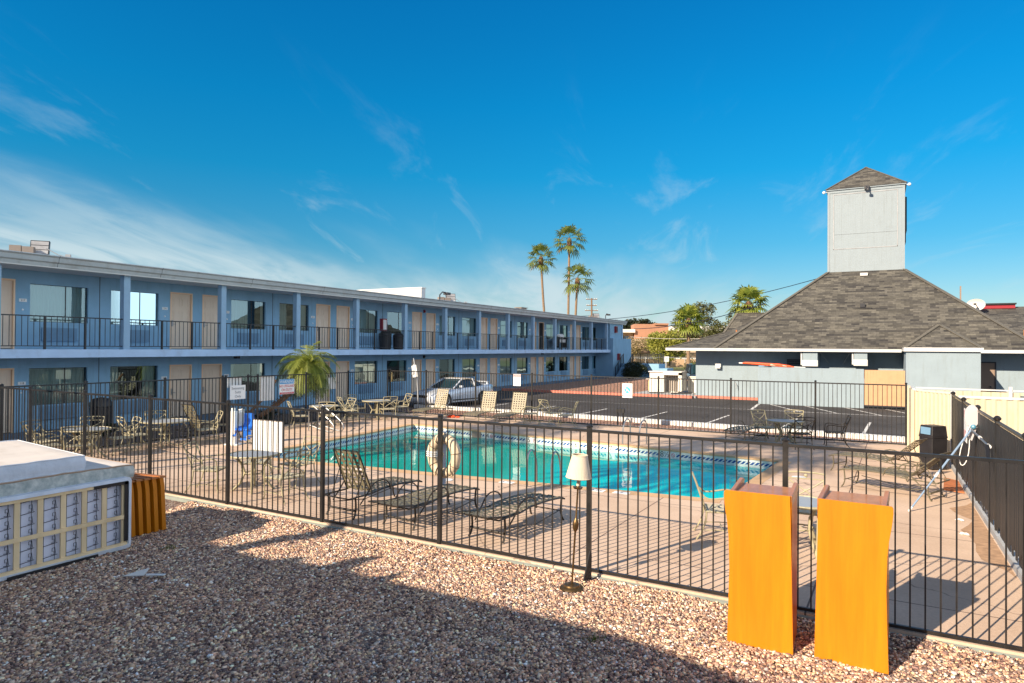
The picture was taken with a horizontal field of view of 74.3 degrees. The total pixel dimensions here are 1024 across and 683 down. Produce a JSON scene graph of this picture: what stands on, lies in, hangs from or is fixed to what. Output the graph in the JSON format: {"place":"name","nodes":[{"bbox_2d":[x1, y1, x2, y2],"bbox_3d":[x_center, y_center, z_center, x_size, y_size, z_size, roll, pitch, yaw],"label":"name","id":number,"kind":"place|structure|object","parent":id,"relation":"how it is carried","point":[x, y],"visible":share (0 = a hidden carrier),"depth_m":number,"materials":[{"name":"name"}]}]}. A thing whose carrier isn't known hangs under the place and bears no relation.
{"place":"outdoors","nodes":[
{"label":"outdoors","id":0,"kind":"place"},
{"bbox_2d":[36,405,416,450],"bbox_3d":[-10.501,3.045,23.910,3.300,0.001,20.100,0,-1,28],"label":"planting bed","id":1,"kind":"object","parent":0,"point":[276,419],"visible":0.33,"depth_m":23.02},
{"bbox_2d":[89,397,111,432],"bbox_3d":[-13.299,2.382,21.852,0.690,1.150,0.690,0,-1,28],"label":"trash bin","id":2,"kind":"object","parent":1,"relation":"on","point":[93,406],"visible":0.45,"depth_m":21.62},
{"bbox_2d":[249,341,339,418],"bbox_3d":[-8.466,1.387,25.473,2.437,2.831,4.404,0,-1,28],"label":"date palm","id":3,"kind":"object","parent":1,"relation":"on","point":[303,364],"visible":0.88,"depth_m":25.79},
{"bbox_2d":[3,377,608,441],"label":"footpath","id":4,"kind":"structure","parent":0,"point":[499,388],"depth_m":29.62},
{"bbox_2d":[0,501,1023,682],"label":"gravel","id":5,"kind":"structure","parent":0,"point":[97,582],"depth_m":7.14,"materials":[{"name":"gravel"}]},
{"bbox_2d":[0,476,131,581],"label":"box spring","id":6,"kind":"object","parent":5,"relation":"on","point":[47,529],"visible":1,"depth_m":8.98,"materials":[{"name":"white wood"}]},
{"bbox_2d":[131,478,142,535],"bbox_3d":[-6.004,2.542,10.474,0.660,0.875,0.167,0,-1,20],"label":"lectern","id":7,"kind":"object","parent":5,"relation":"on","point":[138,507],"visible":0.35,"depth_m":10.38,"materials":[{"name":"orange laminate"}]},
{"bbox_2d":[133,476,150,533],"bbox_3d":[-5.938,2.543,10.572,0.660,0.875,0.167,0,-1,20],"label":"lectern","id":8,"kind":"object","parent":5,"relation":"on","point":[146,506],"visible":0.37,"depth_m":10.48,"materials":[{"name":"orange laminate"}]},
{"bbox_2d":[134,474,158,531],"bbox_3d":[-5.871,2.544,10.670,0.660,0.875,0.167,0,-1,20],"label":"lectern","id":9,"kind":"object","parent":5,"relation":"on","point":[153,505],"visible":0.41,"depth_m":10.58,"materials":[{"name":"orange laminate"}]},
{"bbox_2d":[134,473,165,529],"bbox_3d":[-5.804,2.546,10.768,0.660,0.875,0.167,0,-1,20],"label":"lectern","id":10,"kind":"object","parent":5,"relation":"on","point":[161,502],"visible":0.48,"depth_m":10.67,"materials":[{"name":"orange laminate"}]},
{"bbox_2d":[559,453,601,592],"bbox_3d":[0.828,2.185,8.195,0.494,1.643,0.363,0,-1,28],"label":"floor lamp","id":11,"kind":"object","parent":5,"relation":"on","point":[578,470],"visible":1,"depth_m":8.13,"materials":[{"name":"beige metal"}]},
{"bbox_2d":[724,477,798,654],"bbox_3d":[2.569,2.236,6.927,0.650,1.545,0.677,0,-1,28],"label":"lectern","id":12,"kind":"object","parent":5,"relation":"on","point":[762,535],"visible":1,"depth_m":6.63,"materials":[{"name":"orange laminate"}]},
{"bbox_2d":[814,485,893,674],"bbox_3d":[3.333,2.238,6.546,0.655,1.545,0.677,0,-1,31],"label":"lectern","id":13,"kind":"object","parent":5,"relation":"on","point":[852,599],"visible":1,"depth_m":6.27,"materials":[{"name":"orange laminate"}]},
{"bbox_2d":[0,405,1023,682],"bbox_3d":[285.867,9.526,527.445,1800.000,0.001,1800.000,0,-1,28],"label":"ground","id":14,"kind":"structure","parent":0,"point":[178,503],"depth_m":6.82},
{"bbox_2d":[361,287,425,297],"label":"white building","id":15,"kind":"structure","parent":14,"relation":"on","point":[416,291],"depth_m":62.25,"materials":[{"name":"white"}]},
{"bbox_2d":[165,495,1023,661],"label":"curb","id":16,"kind":"structure","parent":14,"relation":"on","point":[179,499],"depth_m":8.99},
{"bbox_2d":[621,362,651,378],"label":"shrub","id":17,"kind":"object","parent":14,"relation":"on","point":[634,370],"visible":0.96,"depth_m":62.72,"materials":[{"name":"green plant"}]},
{"bbox_2d":[388,411,904,444],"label":"curb","id":18,"kind":"structure","parent":14,"relation":"on","point":[671,428],"depth_m":23.63,"materials":[{"name":"concrete"}]},
{"bbox_2d":[404,408,904,442],"bbox_3d":[9.426,3.187,23.175,33.500,0.001,2.800,0,-1,28],"label":"gravel strip","id":19,"kind":"object","parent":14,"relation":"on","point":[578,420],"visible":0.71,"depth_m":26.44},
{"bbox_2d":[950,462,1021,582],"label":"curb","id":20,"kind":"structure","parent":14,"relation":"on","point":[1015,566],"depth_m":10.45,"materials":[{"name":"concrete"}]},
{"bbox_2d":[951,391,1023,568],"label":"screened fence","id":21,"kind":"object","parent":14,"relation":"on","point":[1002,442],"visible":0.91,"depth_m":10.41,"materials":[{"name":"fabric"}]},
{"bbox_2d":[0,0,1023,325],"label":"sky","id":22,"kind":"structure","parent":0,"point":[694,146],"materials":[{"name":"blue"}]},
{"bbox_2d":[72,412,1023,656],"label":"pool deck","id":23,"kind":"structure","parent":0,"point":[997,607],"depth_m":11.21,"materials":[{"name":"concrete"}]},
{"bbox_2d":[63,426,111,455],"bbox_3d":[-10.767,2.579,17.122,1.076,0.745,1.076,0,-1,28],"label":"patio table","id":24,"kind":"object","parent":23,"relation":"on","point":[103,430],"visible":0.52,"depth_m":17.17,"materials":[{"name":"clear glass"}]},
{"bbox_2d":[106,416,141,455],"bbox_3d":[-10.236,2.479,17.817,0.616,0.944,0.698,0,-1,42],"label":"patio chair","id":25,"kind":"object","parent":23,"relation":"on","point":[121,437],"visible":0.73,"depth_m":17.77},
{"bbox_2d":[140,418,189,446],"bbox_3d":[-9.807,2.591,19.104,1.276,0.720,1.276,0,-1,28],"label":"patio table","id":26,"kind":"object","parent":23,"relation":"on","point":[168,422],"visible":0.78,"depth_m":19.09,"materials":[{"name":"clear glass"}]},
{"bbox_2d":[0,369,388,451],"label":"pool fence","id":27,"kind":"object","parent":23,"relation":"on","point":[223,388],"visible":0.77,"depth_m":22.06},
{"bbox_2d":[230,385,245,399],"bbox_3d":[-9.156,1.692,22.561,0.012,0.470,0.620,0,-1,28],"label":"sign","id":28,"kind":"object","parent":27,"relation":"attached to","point":[237,391],"visible":1,"depth_m":22.55,"materials":[{"name":"grey"}]},
{"bbox_2d":[261,376,273,400],"bbox_3d":[-8.617,1.646,23.771,0.006,0.860,0.620,0,-1,28],"label":"sign","id":29,"kind":"object","parent":27,"relation":"attached to","point":[270,382],"visible":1,"depth_m":23.80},
{"bbox_2d":[279,379,293,394],"bbox_3d":[-8.140,1.631,24.434,0.012,0.540,0.700,0,-1,28],"label":"sign","id":30,"kind":"object","parent":27,"relation":"attached to","point":[286,386],"visible":1,"depth_m":24.41,"materials":[{"name":"white"}]},
{"bbox_2d":[184,441,225,492],"bbox_3d":[-6.043,2.470,13.365,0.698,0.944,0.616,0,0,-2],"label":"patio chair","id":31,"kind":"object","parent":23,"relation":"on","point":[207,468],"visible":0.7,"depth_m":13.21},
{"bbox_2d":[175,404,240,441],"bbox_3d":[-9.190,2.422,20.517,0.711,1.120,1.866,0,-1,34],"label":"sun lounger","id":32,"kind":"object","parent":23,"relation":"on","point":[203,425],"visible":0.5,"depth_m":20.11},
{"bbox_2d":[224,408,253,445],"bbox_3d":[-7.817,2.451,19.611,0.847,1.050,0.796,0,-1,8],"label":"pool lift","id":33,"kind":"object","parent":23,"relation":"on","point":[244,425],"visible":0.69,"depth_m":19.50,"materials":[{"name":"white"}]},
{"bbox_2d":[230,450,279,490],"bbox_3d":[-5.119,2.586,13.378,0.996,0.744,0.996,0,-1,28],"label":"patio table","id":34,"kind":"object","parent":23,"relation":"on","point":[254,461],"visible":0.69,"depth_m":13.31,"materials":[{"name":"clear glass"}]},
{"bbox_2d":[263,450,310,503],"bbox_3d":[-4.191,2.476,12.603,0.698,0.944,0.616,0,-1,37],"label":"patio chair","id":35,"kind":"object","parent":23,"relation":"on","point":[291,475],"visible":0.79,"depth_m":12.55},
{"bbox_2d":[279,436,319,486],"bbox_3d":[-4.415,2.488,14.096,0.616,0.944,0.698,0,-1,34],"label":"patio chair","id":36,"kind":"object","parent":23,"relation":"on","point":[302,462],"visible":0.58,"depth_m":14.09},
{"bbox_2d":[325,448,422,519],"bbox_3d":[-2.434,2.395,12.002,0.711,1.120,1.866,0,-1,32],"label":"sun lounger","id":37,"kind":"object","parent":23,"relation":"on","point":[368,481],"visible":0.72,"depth_m":11.59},
{"bbox_2d":[368,482,479,530],"bbox_3d":[-1.417,2.665,11.267,0.711,0.582,2.121,0,-1,33],"label":"sun lounger","id":38,"kind":"object","parent":23,"relation":"on","point":[458,488],"visible":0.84,"depth_m":11.08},
{"bbox_2d":[411,388,453,416],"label":"sun lounger","id":39,"kind":"object","parent":23,"relation":"on","point":[440,406],"visible":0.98,"depth_m":27.43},
{"bbox_2d":[463,391,500,423],"bbox_3d":[-1.129,2.506,25.845,0.711,1.158,1.866,0,-1,27],"label":"sun lounger","id":40,"kind":"object","parent":23,"relation":"on","point":[475,413],"visible":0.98,"depth_m":26.22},
{"bbox_2d":[455,491,564,543],"bbox_3d":[0.017,2.669,10.601,0.711,0.582,2.121,0,-1,35],"label":"sun lounger","id":41,"kind":"object","parent":23,"relation":"on","point":[530,496],"visible":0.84,"depth_m":10.43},
{"bbox_2d":[493,392,529,426],"bbox_3d":[0.033,2.509,25.295,0.711,1.158,1.866,0,-1,28],"label":"sun lounger","id":42,"kind":"object","parent":23,"relation":"on","point":[512,412],"visible":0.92,"depth_m":25.67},
{"bbox_2d":[0,386,1023,651],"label":"pool fence","id":43,"kind":"object","parent":23,"relation":"on","point":[150,408],"visible":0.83,"depth_m":9.62,"materials":[{"name":"metal"}]},
{"bbox_2d":[253,419,282,452],"bbox_3d":[-4.247,1.637,11.748,0.742,0.532,0.016,0,-1,28],"label":"notice board","id":44,"kind":"object","parent":43,"relation":"attached to","point":[270,435],"visible":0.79,"depth_m":11.73,"materials":[{"name":"white"}]},
{"bbox_2d":[426,431,460,483],"bbox_3d":[-1.006,1.714,9.957,0.611,0.770,0.178,0,-1,32],"label":"life ring","id":45,"kind":"object","parent":43,"relation":"hanging from","point":[451,449],"visible":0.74,"depth_m":9.88,"materials":[{"name":"white plastic"}]},
{"bbox_2d":[261,424,790,502],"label":"swimming pool","id":46,"kind":"structure","parent":23,"relation":"in","point":[766,464],"depth_m":19.28,"materials":[{"name":"liquid"}]},
{"bbox_2d":[286,431,765,498],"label":"water","id":47,"kind":"structure","parent":46,"relation":"in","point":[742,472],"depth_m":17.81,"materials":[{"name":"liquid"}]},
{"bbox_2d":[527,449,560,489],"bbox_3d":[0.662,3.062,13.980,0.582,1.650,0.561,0,-1,25],"label":"pool ladder","id":48,"kind":"object","parent":46,"relation":"attached to","point":[530,450],"visible":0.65,"depth_m":13.98,"materials":[{"name":"silver metal"}]},
{"bbox_2d":[389,369,907,445],"bbox_3d":[3.245,2.207,24.945,19.630,1.985,0.090,0,-1,28],"label":"pool fence","id":49,"kind":"object","parent":23,"relation":"on","point":[659,378],"visible":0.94,"depth_m":23.95,"materials":[{"name":"metal"}]},
{"bbox_2d":[692,471,730,539],"bbox_3d":[3.115,2.508,10.338,0.698,0.944,0.616,0,-1,11],"label":"patio chair","id":50,"kind":"object","parent":23,"relation":"on","point":[720,507],"visible":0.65,"depth_m":10.20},
{"bbox_2d":[724,420,771,439],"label":"sun lounger","id":51,"kind":"object","parent":23,"relation":"on","point":[740,428],"visible":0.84,"depth_m":20.96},
{"bbox_2d":[766,419,803,443],"bbox_3d":[8.192,2.739,20.267,1.076,0.745,1.076,0,-1,28],"label":"patio table","id":52,"kind":"object","parent":23,"relation":"on","point":[778,421],"visible":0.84,"depth_m":20.19,"materials":[{"name":"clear glass"}]},
{"bbox_2d":[787,417,815,449],"bbox_3d":[8.362,2.624,19.539,0.616,0.944,0.698,0,0,5],"label":"patio chair","id":53,"kind":"object","parent":23,"relation":"on","point":[807,433],"visible":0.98,"depth_m":19.35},
{"bbox_2d":[788,471,823,528],"bbox_3d":[4.487,2.517,10.351,0.616,0.944,0.698,0,-1,26],"label":"patio chair","id":54,"kind":"object","parent":23,"relation":"on","point":[804,512],"visible":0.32,"depth_m":10.55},
{"bbox_2d":[799,495,817,558],"bbox_3d":[4.079,2.614,9.530,0.836,0.738,0.836,0,-1,28],"label":"patio table","id":55,"kind":"object","parent":23,"relation":"on","point":[804,502],"visible":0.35,"depth_m":9.35,"materials":[{"name":"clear glass"}]},
{"bbox_2d":[824,415,850,447],"bbox_3d":[9.614,2.637,19.963,0.698,0.944,0.616,0,-1,20],"label":"patio chair","id":56,"kind":"object","parent":23,"relation":"on","point":[838,432],"visible":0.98,"depth_m":19.81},
{"bbox_2d":[828,438,927,481],"bbox_3d":[8.349,2.598,15.487,0.711,0.925,1.919,1,-1,-38],"label":"sun lounger","id":57,"kind":"object","parent":23,"relation":"on","point":[869,456],"visible":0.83,"depth_m":15.26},
{"bbox_2d":[839,451,952,501],"bbox_3d":[7.689,2.577,13.610,0.711,0.925,1.919,1,-1,-39],"label":"sun lounger","id":58,"kind":"object","parent":23,"relation":"on","point":[887,471],"visible":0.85,"depth_m":13.40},
{"bbox_2d":[919,424,947,469],"bbox_3d":[10.161,2.538,16.301,0.430,1.030,0.430,0,-1,-10],"label":"trash bin","id":59,"kind":"object","parent":23,"relation":"on","point":[935,442],"visible":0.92,"depth_m":16.12,"materials":[{"name":"brown"}]},
{"bbox_2d":[908,405,978,511],"bbox_3d":[7.750,2.091,12.214,1.533,1.882,0.194,1,-1,-12],"label":"skimmer net","id":60,"kind":"object","parent":23,"relation":"on","point":[971,416],"visible":0.92,"depth_m":12.32,"materials":[{"name":"white"}]},
{"bbox_2d":[907,385,1023,463],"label":"corrugated enclosure","id":61,"kind":"object","parent":23,"relation":"on","point":[928,407],"visible":0.47,"depth_m":17.21,"materials":[{"name":"beige metal"}]},
{"bbox_2d":[950,503,1016,577],"bbox_3d":[7.303,3.001,10.678,0.403,0.001,4.800,0,-1,28],"label":"dirt patch","id":62,"kind":"object","parent":23,"relation":"on","point":[997,558],"visible":0.79,"depth_m":10.22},
{"bbox_2d":[513,378,649,392],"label":"gravel island","id":63,"kind":"structure","parent":0,"point":[579,385],"depth_m":50.06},
{"bbox_2d":[373,384,904,435],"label":"parking lot","id":64,"kind":"structure","parent":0,"point":[568,400],"depth_m":31.91,"materials":[{"name":"asphalt"}]},
{"bbox_2d":[0,249,672,433],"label":"motel building","id":65,"kind":"structure","parent":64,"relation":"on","point":[65,320],"depth_m":27.78,"materials":[{"name":"paint"}]},
{"bbox_2d":[0,370,10,432],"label":"door","id":66,"kind":"structure","parent":65,"relation":"in","point":[5,375],"depth_m":21.13,"materials":[{"name":"paint"}]},
{"bbox_2d":[0,280,11,347],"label":"door","id":67,"kind":"structure","parent":65,"relation":"in","point":[6,285],"depth_m":21.13,"materials":[{"name":"paint"}]},
{"bbox_2d":[9,240,70,256],"bbox_3d":[-15.426,-3.049,22.143,1.653,0.547,0.474,1,-1,-22],"label":"air conditioner","id":68,"kind":"object","parent":65,"relation":"on","point":[39,247],"visible":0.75,"depth_m":22.16,"materials":[{"name":"grey"}]},
{"bbox_2d":[29,367,85,404],"bbox_3d":[-15.293,1.469,22.563,0.432,1.600,2.050,0,-1,28],"label":"window","id":69,"kind":"structure","parent":65,"relation":"in","point":[37,376],"depth_m":22.58,"materials":[{"name":"black glass"}]},
{"bbox_2d":[30,284,86,322],"bbox_3d":[-15.274,-1.241,22.587,0.432,1.620,2.050,0,-1,28],"label":"window","id":70,"kind":"structure","parent":65,"relation":"in","point":[45,300],"depth_m":22.57,"materials":[{"name":"grey glass"}]},
{"bbox_2d":[110,366,156,399],"bbox_3d":[-14.057,1.498,24.845,0.432,1.600,2.040,0,-1,28],"label":"window","id":71,"kind":"structure","parent":65,"relation":"in","point":[117,373],"depth_m":25.11,"materials":[{"name":"black glass"}]},
{"bbox_2d":[111,290,156,325],"bbox_3d":[-13.914,-1.212,24.801,0.151,1.320,1.800,0,-1,28],"label":"window","id":72,"kind":"structure","parent":65,"relation":"in","point":[143,306],"depth_m":24.92,"materials":[{"name":"clear glass"}]},
{"bbox_2d":[170,366,189,416],"bbox_3d":[-12.961,1.933,26.350,0.096,1.970,0.860,0,-1,28],"label":"door","id":73,"kind":"structure","parent":65,"relation":"in","point":[177,372],"depth_m":26.36,"materials":[{"name":"paint"}]},
{"bbox_2d":[171,293,189,348],"bbox_3d":[-12.942,-0.786,26.373,0.096,2.130,0.860,0,-1,28],"label":"door","id":74,"kind":"structure","parent":65,"relation":"in","point":[180,308],"depth_m":26.39,"materials":[{"name":"paint"}]},
{"bbox_2d":[203,296,217,348],"bbox_3d":[-12.275,-0.771,27.604,0.096,2.130,0.860,0,-1,28],"label":"door","id":75,"kind":"structure","parent":65,"relation":"in","point":[210,307],"depth_m":27.54,"materials":[{"name":"paint"}]},
{"bbox_2d":[202,365,219,413],"bbox_3d":[-12.294,1.949,27.580,0.096,1.970,0.860,0,-1,28],"label":"door","id":76,"kind":"structure","parent":65,"relation":"in","point":[209,371],"depth_m":27.59,"materials":[{"name":"paint"}]},
{"bbox_2d":[231,363,263,390],"bbox_3d":[-11.643,1.553,29.297,0.432,1.600,2.050,0,-1,28],"label":"window","id":77,"kind":"structure","parent":65,"relation":"in","point":[237,370],"depth_m":29.68,"materials":[{"name":"clear glass"}]},
{"bbox_2d":[231,299,263,328],"bbox_3d":[-11.624,-1.157,29.321,0.432,1.620,2.050,0,-1,28],"label":"window","id":78,"kind":"structure","parent":65,"relation":"in","point":[242,311],"depth_m":29.33,"materials":[{"name":"clear glass"}]},
{"bbox_2d":[279,303,307,330],"bbox_3d":[-10.388,-1.128,31.602,0.432,1.620,2.040,0,-1,28],"label":"window","id":79,"kind":"structure","parent":65,"relation":"in","point":[286,310],"depth_m":31.84,"materials":[{"name":"clear glass"}]},
{"bbox_2d":[317,305,328,348],"bbox_3d":[-9.292,-0.702,33.107,0.096,2.130,0.860,0,-1,28],"label":"door","id":80,"kind":"structure","parent":65,"relation":"in","point":[322,311],"depth_m":33.14,"materials":[{"name":"paint"}]},
{"bbox_2d":[337,362,347,400],"bbox_3d":[-8.644,2.033,34.314,0.096,1.970,0.860,0,-1,28],"label":"door","id":81,"kind":"structure","parent":65,"relation":"in","point":[343,366],"depth_m":34.38,"materials":[{"name":"paint"}]},
{"bbox_2d":[337,307,347,348],"bbox_3d":[-8.625,-0.687,34.338,0.096,2.130,0.860,0,-1,28],"label":"door","id":82,"kind":"structure","parent":65,"relation":"in","point":[342,312],"depth_m":34.37,"materials":[{"name":"paint"}]},
{"bbox_2d":[355,361,375,383],"bbox_3d":[-7.993,1.637,36.031,0.432,1.600,2.050,0,-1,28],"label":"window","id":83,"kind":"structure","parent":65,"relation":"in","point":[363,377],"depth_m":36.08,"materials":[{"name":"clear glass"}]},
{"bbox_2d":[359,309,376,332],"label":"window","id":84,"kind":"structure","parent":65,"relation":"in","point":[367,318],"depth_m":36.24,"materials":[{"name":"clear glass"}]},
{"bbox_2d":[387,312,401,333],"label":"window","id":85,"kind":"structure","parent":65,"relation":"in","point":[394,319],"depth_m":38.67,"materials":[{"name":"clear glass"}]},
{"bbox_2d":[387,360,405,381],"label":"window","id":86,"kind":"structure","parent":65,"relation":"in","point":[400,365],"depth_m":38.84,"materials":[{"name":"clear glass"}]},
{"bbox_2d":[413,313,420,348],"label":"door","id":87,"kind":"structure","parent":65,"relation":"in","point":[416,316],"depth_m":39.88,"materials":[{"name":"paint"}]},
{"bbox_2d":[427,314,433,348],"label":"door","id":88,"kind":"structure","parent":65,"relation":"in","point":[430,317],"depth_m":41.12,"materials":[{"name":"paint"}]},
{"bbox_2d":[439,359,453,378],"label":"window","id":89,"kind":"structure","parent":65,"relation":"in","point":[445,365],"depth_m":43.22,"materials":[{"name":"clear glass"}]},
{"bbox_2d":[439,316,454,335],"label":"window","id":90,"kind":"structure","parent":65,"relation":"in","point":[450,320],"depth_m":43.51,"materials":[{"name":"clear glass"}]},
{"bbox_2d":[462,359,474,376],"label":"window","id":91,"kind":"structure","parent":65,"relation":"in","point":[468,365],"depth_m":45.13,"materials":[{"name":"clear glass"}]},
{"bbox_2d":[462,317,475,335],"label":"window","id":92,"kind":"structure","parent":65,"relation":"in","point":[468,324],"depth_m":45.16,"materials":[{"name":"clear glass"}]},
{"bbox_2d":[409,377,492,405],"bbox_3d":[-2.992,2.527,34.052,2.020,1.415,4.665,0,-1,37],"label":"parked car","id":93,"kind":"object","parent":64,"relation":"on","point":[431,398],"visible":0.52,"depth_m":33.54,"materials":[{"name":"silver metal"}]},
{"bbox_2d":[502,388,757,399],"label":"kerb","id":94,"kind":"structure","parent":64,"relation":"on","point":[633,394],"depth_m":41.03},
{"bbox_2d":[414,404,904,441],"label":"kerb","id":95,"kind":"structure","parent":64,"relation":"on","point":[726,426],"depth_m":25.26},
{"bbox_2d":[725,285,770,319],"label":"fan palm","id":96,"kind":"object","parent":64,"relation":"on","point":[746,294],"visible":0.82,"depth_m":59.52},
{"bbox_2d":[666,167,1023,407],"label":"lobby building","id":97,"kind":"structure","parent":64,"relation":"on","point":[867,300],"depth_m":37.69,"materials":[{"name":"paint"}]},
{"bbox_2d":[864,370,904,407],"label":"board gate","id":98,"kind":"structure","parent":97,"relation":"attached to","point":[884,377],"depth_m":33.20,"materials":[{"name":"beige wood"}]},
{"bbox_2d":[981,362,995,391],"bbox_3d":[23.715,2.171,33.962,1.020,2.300,0.140,0,-1,28],"label":"service door","id":99,"kind":"structure","parent":97,"relation":"in","point":[988,369],"depth_m":33.87,"materials":[{"name":"brown"}]},
{"bbox_2d":[667,367,684,369],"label":"lawn","id":100,"kind":"structure","parent":0,"point":[678,368],"depth_m":97.47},
{"bbox_2d":[626,337,650,361],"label":"bare shrub","id":101,"kind":"object","parent":100,"relation":"on","point":[638,346],"visible":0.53,"depth_m":99.98,"materials":[{"name":"beige plant"}]},
{"bbox_2d":[634,358,695,366],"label":"block wall","id":102,"kind":"structure","parent":100,"relation":"on","point":[678,362],"depth_m":103.98,"materials":[{"name":"white"}]},
{"bbox_2d":[642,329,690,367],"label":"palo verde","id":103,"kind":"object","parent":100,"relation":"on","point":[659,345],"visible":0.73,"depth_m":91.33,"materials":[{"name":"green plant"}]},
{"bbox_2d":[669,303,706,364],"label":"fan palm","id":104,"kind":"object","parent":100,"relation":"on","point":[683,314],"visible":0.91,"depth_m":74.53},
{"bbox_2d":[669,300,724,340],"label":"street tree","id":105,"kind":"object","parent":100,"relation":"on","point":[709,332],"visible":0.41,"depth_m":108.97,"materials":[{"name":"green plant"}]},
{"bbox_2d":[636,387,757,397],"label":"pavement","id":106,"kind":"structure","parent":0,"point":[647,392],"depth_m":41.61,"materials":[{"name":"concrete"}]},
{"bbox_2d":[648,370,686,392],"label":"ice cabinet","id":107,"kind":"object","parent":106,"relation":"on","point":[670,374],"visible":0.92,"depth_m":42.65,"materials":[{"name":"white"}]},
{"label":"road","id":108,"kind":"structure","parent":0,"visible":0},
{"bbox_2d":[526,243,556,311],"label":"fan palm","id":109,"kind":"object","parent":108,"relation":"on","point":[536,249],"visible":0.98,"depth_m":94.88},
{"bbox_2d":[552,224,589,313],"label":"fan palm","id":110,"kind":"object","parent":108,"relation":"on","point":[569,247],"visible":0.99,"depth_m":94.89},
{"bbox_2d":[563,263,593,314],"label":"fan palm","id":111,"kind":"object","parent":108,"relation":"on","point":[581,270],"visible":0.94,"depth_m":94.59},
{"bbox_3d":[-6.979,2.470,9.326,1.550,1.005,2.000,0,-1,28],"label":"bed base","id":112,"kind":"object","parent":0,"visible":0},
{"bbox_2d":[0,456,134,496],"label":"mattress","id":113,"kind":"object","parent":112,"relation":"on","point":[97,469],"visible":0.43,"depth_m":9.18,"materials":[{"name":"beige"}]},
{"bbox_2d":[0,440,85,482],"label":"mattress","id":114,"kind":"object","parent":113,"relation":"on","point":[19,459],"visible":1,"depth_m":9.05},
{"label":"dry ground","id":115,"kind":"structure","parent":0,"visible":0},
{"bbox_2d":[623,323,724,351],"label":"brick building","id":116,"kind":"structure","parent":115,"relation":"on","point":[633,332],"depth_m":125.02,"materials":[{"name":"orange"}]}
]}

